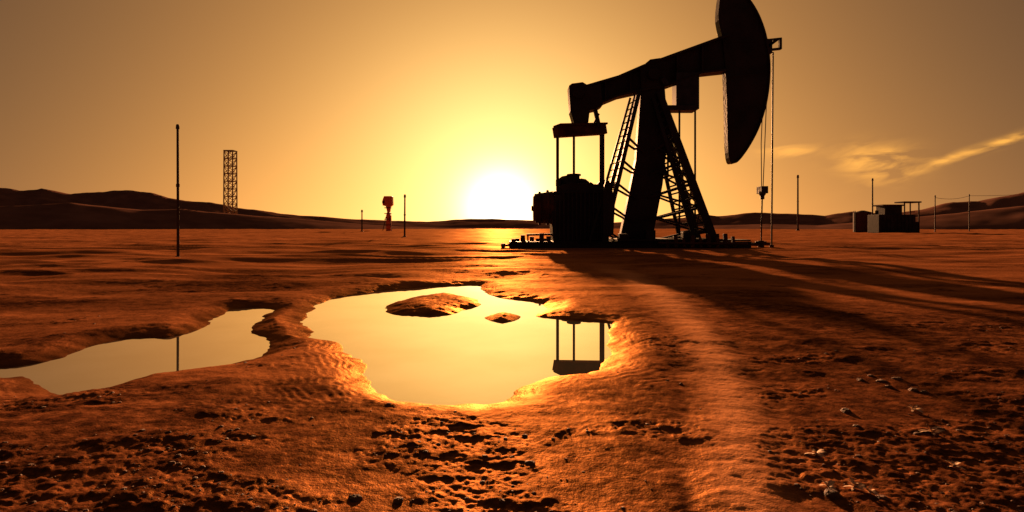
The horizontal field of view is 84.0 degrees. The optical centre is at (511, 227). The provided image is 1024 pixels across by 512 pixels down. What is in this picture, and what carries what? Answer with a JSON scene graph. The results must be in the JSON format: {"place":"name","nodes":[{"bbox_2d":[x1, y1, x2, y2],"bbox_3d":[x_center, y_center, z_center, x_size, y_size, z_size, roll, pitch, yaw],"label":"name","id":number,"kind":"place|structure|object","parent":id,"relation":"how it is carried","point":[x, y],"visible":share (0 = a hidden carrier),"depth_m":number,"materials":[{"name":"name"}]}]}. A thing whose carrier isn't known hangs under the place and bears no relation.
{"place":"outdoors","nodes":[
{"label":"outdoors","id":0,"kind":"place"},
{"bbox_2d":[0,228,1023,511],"bbox_3d":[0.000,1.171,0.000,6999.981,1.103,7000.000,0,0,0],"label":"desert ground","id":1,"kind":"structure","parent":0,"point":[816,298],"depth_m":4.29,"materials":[{"name":"brown soil"}]},
{"bbox_2d":[0,307,273,394],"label":"puddle","id":2,"kind":"object","parent":1,"relation":"on","point":[228,337],"visible":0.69,"depth_m":5.51,"materials":[{"name":"liquid"}]},
{"bbox_2d":[175,124,179,256],"bbox_3d":[-13.470,-1.319,22.900,0.228,5.692,0.235,0,0,0],"label":"metal pole","id":3,"kind":"object","parent":1,"relation":"on","point":[177,179],"visible":0.88,"depth_m":22.86,"materials":[{"name":"black metal"}]},
{"bbox_2d":[360,210,362,231],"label":"metal pole","id":4,"kind":"object","parent":1,"relation":"on","point":[361,221],"visible":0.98,"depth_m":136.88,"materials":[{"name":"metal"}]},
{"bbox_2d":[382,196,393,230],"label":"signal tower","id":5,"kind":"structure","parent":1,"relation":"on","point":[387,202],"depth_m":199.10,"materials":[{"name":"red metal"}]},
{"bbox_2d":[403,194,405,236],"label":"metal pole","id":6,"kind":"object","parent":1,"relation":"on","point":[404,215],"visible":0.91,"depth_m":67.92,"materials":[{"name":"metal"}]},
{"bbox_2d":[301,285,612,404],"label":"puddle","id":7,"kind":"object","parent":1,"relation":"on","point":[471,356],"visible":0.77,"depth_m":6.08,"materials":[{"name":"liquid"}]},
{"bbox_2d":[0,317,1023,511],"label":"scattered stones","id":8,"kind":"object","parent":1,"relation":"on","point":[830,493],"visible":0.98,"depth_m":2.69,"materials":[{"name":"brown stone"}]},
{"bbox_2d":[501,0,781,247],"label":"oil pumpjack","id":9,"kind":"object","parent":1,"relation":"on","point":[574,210],"visible":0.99,"depth_m":33.64,"materials":[{"name":"paint"}]},
{"bbox_2d":[796,175,799,230],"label":"metal pole","id":10,"kind":"object","parent":1,"relation":"on","point":[797,229],"visible":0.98,"depth_m":199.77,"materials":[{"name":"metal"}]},
{"bbox_2d":[805,449,826,457],"bbox_3d":[1.589,1.176,2.974,0.098,0.038,0.095,0,0,-28],"label":"dry weed","id":11,"kind":"object","parent":1,"relation":"on","point":[820,452],"visible":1,"depth_m":2.97,"materials":[{"name":"beige plant"}]},
{"bbox_2d":[819,480,835,489],"bbox_3d":[1.443,1.167,2.581,0.076,0.033,0.081,0,0,42],"label":"dry weed","id":12,"kind":"object","parent":1,"relation":"on","point":[829,483],"visible":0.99,"depth_m":2.58,"materials":[{"name":"beige plant"}]},
{"bbox_2d":[843,477,863,490],"bbox_3d":[1.572,1.170,2.593,0.108,0.042,0.074,0,0,0],"label":"dry weed","id":13,"kind":"object","parent":1,"relation":"on","point":[857,485],"visible":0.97,"depth_m":2.59,"materials":[{"name":"beige plant"}]},
{"bbox_2d":[853,210,871,232],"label":"storage tank","id":14,"kind":"object","parent":1,"relation":"on","point":[860,221],"visible":0.84,"depth_m":148.46,"materials":[{"name":"metal"}]},
{"bbox_2d":[862,485,878,494],"bbox_3d":[1.587,1.162,2.526,0.071,0.029,0.053,0,0,30],"label":"dry weed","id":15,"kind":"object","parent":1,"relation":"on","point":[870,489],"visible":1,"depth_m":2.52,"materials":[{"name":"beige plant"}]},
{"bbox_2d":[868,201,921,232],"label":"equipment shed","id":16,"kind":"structure","parent":1,"relation":"on","point":[888,218],"depth_m":128.00,"materials":[{"name":"paint"}]},
{"bbox_2d":[871,178,873,214],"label":"metal pole","id":17,"kind":"object","parent":16,"relation":"attached to","point":[872,180],"visible":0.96,"depth_m":130.88,"materials":[{"name":"black metal"}]},
{"bbox_2d":[875,210,917,232],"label":"door and vents","id":18,"kind":"structure","parent":16,"relation":"in","point":[876,211],"depth_m":127.97,"materials":[{"name":"metal"}]},
{"bbox_2d":[909,404,922,412],"bbox_3d":[2.699,1.207,3.802,0.092,0.040,0.084,0,0,25],"label":"dry weed","id":19,"kind":"object","parent":1,"relation":"on","point":[914,408],"visible":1,"depth_m":3.80,"materials":[{"name":"beige plant"}]},
{"bbox_2d":[921,427,943,435],"bbox_3d":[2.479,1.198,3.361,0.146,0.041,0.085,0,0,0],"label":"dry weed","id":20,"kind":"object","parent":1,"relation":"on","point":[934,430],"visible":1,"depth_m":3.35,"materials":[{"name":"beige plant"}]},
{"bbox_2d":[934,195,935,231],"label":"metal pole","id":21,"kind":"object","parent":1,"relation":"on","point":[935,215],"visible":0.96,"depth_m":149.88,"materials":[{"name":"black metal"}]},
{"bbox_2d":[945,460,966,470],"bbox_3d":[2.246,1.203,2.890,0.073,0.034,0.071,0,0,0],"label":"dry weed","id":22,"kind":"object","parent":1,"relation":"on","point":[953,464],"visible":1,"depth_m":2.89,"materials":[{"name":"beige plant"}]},
{"bbox_2d":[968,194,969,230],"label":"metal pole","id":23,"kind":"object","parent":1,"relation":"on","point":[969,212],"visible":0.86,"depth_m":169.87,"materials":[{"name":"black metal"}]},
{"bbox_2d":[0,188,1023,229],"bbox_3d":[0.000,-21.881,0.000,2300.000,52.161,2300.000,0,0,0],"label":"hills","id":24,"kind":"structure","parent":0,"point":[41,208],"depth_m":449.95,"materials":[{"name":"brown soil"}]},
{"bbox_2d":[223,150,237,213],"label":"lattice tower","id":25,"kind":"structure","parent":24,"relation":"on","point":[232,173],"depth_m":497.14,"materials":[{"name":"metal"}]},
{"bbox_2d":[0,0,1023,221],"label":"sky","id":26,"kind":"structure","parent":0,"point":[327,108],"materials":[{"name":"orange"}]}
]}

